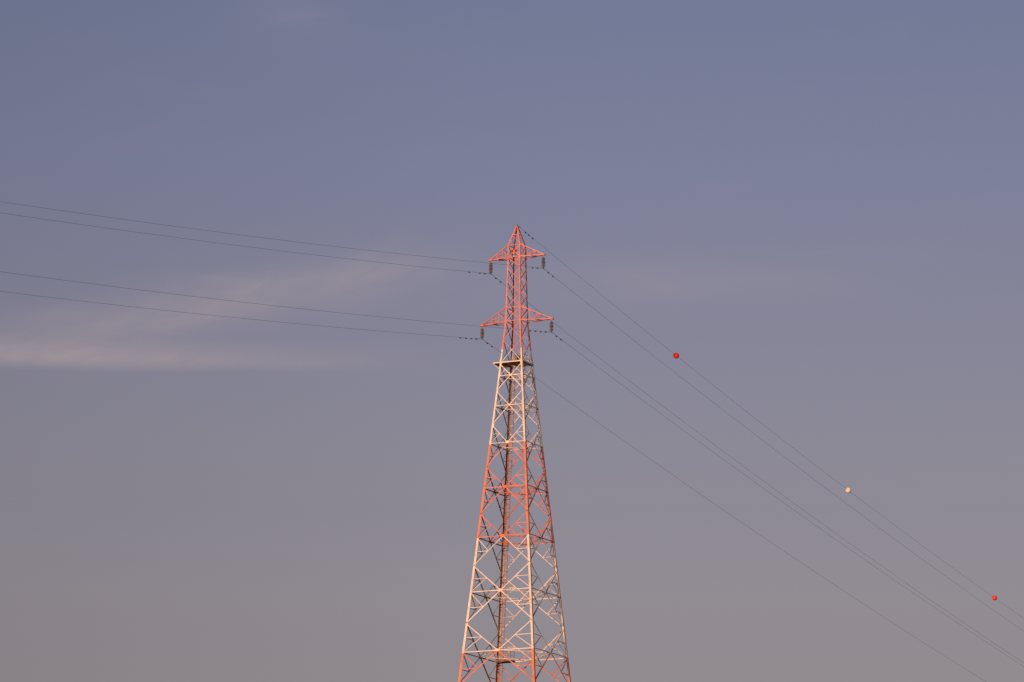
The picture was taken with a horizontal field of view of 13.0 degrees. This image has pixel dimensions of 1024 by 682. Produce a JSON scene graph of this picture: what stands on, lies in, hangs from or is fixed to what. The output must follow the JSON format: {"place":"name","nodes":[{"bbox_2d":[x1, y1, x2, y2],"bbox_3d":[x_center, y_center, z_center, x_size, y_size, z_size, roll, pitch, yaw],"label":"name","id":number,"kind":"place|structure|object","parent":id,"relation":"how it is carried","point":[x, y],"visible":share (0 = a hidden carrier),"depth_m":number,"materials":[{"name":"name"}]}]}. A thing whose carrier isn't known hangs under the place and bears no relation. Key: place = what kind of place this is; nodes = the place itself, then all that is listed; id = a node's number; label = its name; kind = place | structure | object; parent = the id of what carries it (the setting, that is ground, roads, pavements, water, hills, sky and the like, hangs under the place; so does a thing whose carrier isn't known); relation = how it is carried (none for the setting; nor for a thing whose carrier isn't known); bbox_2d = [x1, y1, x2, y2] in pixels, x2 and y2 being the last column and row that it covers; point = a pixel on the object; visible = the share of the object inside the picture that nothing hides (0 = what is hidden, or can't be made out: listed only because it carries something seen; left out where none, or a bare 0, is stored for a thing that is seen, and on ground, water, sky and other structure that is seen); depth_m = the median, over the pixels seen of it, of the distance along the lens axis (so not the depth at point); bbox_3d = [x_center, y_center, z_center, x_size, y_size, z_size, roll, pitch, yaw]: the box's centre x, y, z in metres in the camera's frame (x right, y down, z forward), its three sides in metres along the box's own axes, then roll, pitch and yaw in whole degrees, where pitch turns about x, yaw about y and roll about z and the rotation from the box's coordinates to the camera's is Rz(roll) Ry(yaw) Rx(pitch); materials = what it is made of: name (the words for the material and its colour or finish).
{"place":"outdoors","nodes":[
{"label":"outdoors","id":0,"kind":"place"},
{"bbox_2d":[0,0,1023,681],"label":"sky","id":1,"kind":"structure","parent":0,"point":[816,206],"materials":[{"name":"blue"}]},
{"label":"ground","id":2,"kind":"structure","parent":0,"visible":0},
{"bbox_2d":[458,226,570,681],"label":"transmission tower","id":3,"kind":"structure","parent":2,"relation":"on","point":[518,361],"depth_m":610.33,"materials":[{"name":"metal"}]},
{"bbox_2d":[480,328,483,339],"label":"insulator string","id":4,"kind":"object","parent":3,"relation":"hanging from","point":[482,333],"visible":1,"depth_m":616.30,"materials":[{"name":"metal"}]},
{"bbox_2d":[0,291,985,681],"bbox_3d":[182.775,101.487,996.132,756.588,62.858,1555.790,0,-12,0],"label":"conductor","id":5,"kind":"object","parent":4,"relation":"hanging from","point":[546,385],"visible":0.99,"depth_m":617.50,"materials":[{"name":"metal"}]},
{"bbox_2d":[489,262,492,274],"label":"insulator string","id":6,"kind":"object","parent":3,"relation":"hanging from","point":[490,268],"visible":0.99,"depth_m":617.66,"materials":[{"name":"metal"}]},
{"bbox_2d":[5,213,1021,661],"bbox_3d":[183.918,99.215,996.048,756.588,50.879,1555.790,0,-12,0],"label":"conductor","id":7,"kind":"object","parent":6,"relation":"hanging from","point":[575,339],"visible":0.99,"depth_m":620.15,"materials":[{"name":"metal"}]},
{"bbox_2d":[541,256,544,268],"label":"insulator string","id":8,"kind":"object","parent":3,"relation":"hanging from","point":[543,261],"visible":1,"depth_m":614.22,"materials":[{"name":"metal"}]},
{"bbox_2d":[5,202,1018,627],"bbox_3d":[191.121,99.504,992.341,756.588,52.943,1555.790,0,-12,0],"label":"conductor","id":9,"kind":"object","parent":8,"relation":"hanging from","point":[503,264],"visible":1,"depth_m":610.01,"materials":[{"name":"metal"}]},
{"bbox_2d":[549,320,553,332],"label":"insulator string","id":10,"kind":"object","parent":3,"relation":"hanging from","point":[551,326],"visible":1,"depth_m":611.76,"materials":[{"name":"metal"}]},
{"bbox_2d":[6,272,1020,664],"bbox_3d":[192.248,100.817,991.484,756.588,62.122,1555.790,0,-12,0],"label":"conductor","id":11,"kind":"object","parent":10,"relation":"hanging from","point":[484,326],"visible":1,"depth_m":607.10,"materials":[{"name":"metal"}]},
{"bbox_2d":[517,225,1022,617],"bbox_3d":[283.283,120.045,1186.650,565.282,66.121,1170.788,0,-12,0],"label":"earth wire","id":12,"kind":"object","parent":3,"relation":"attached to","point":[751,415],"visible":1,"depth_m":685.34,"materials":[{"name":"metal"}]}
]}

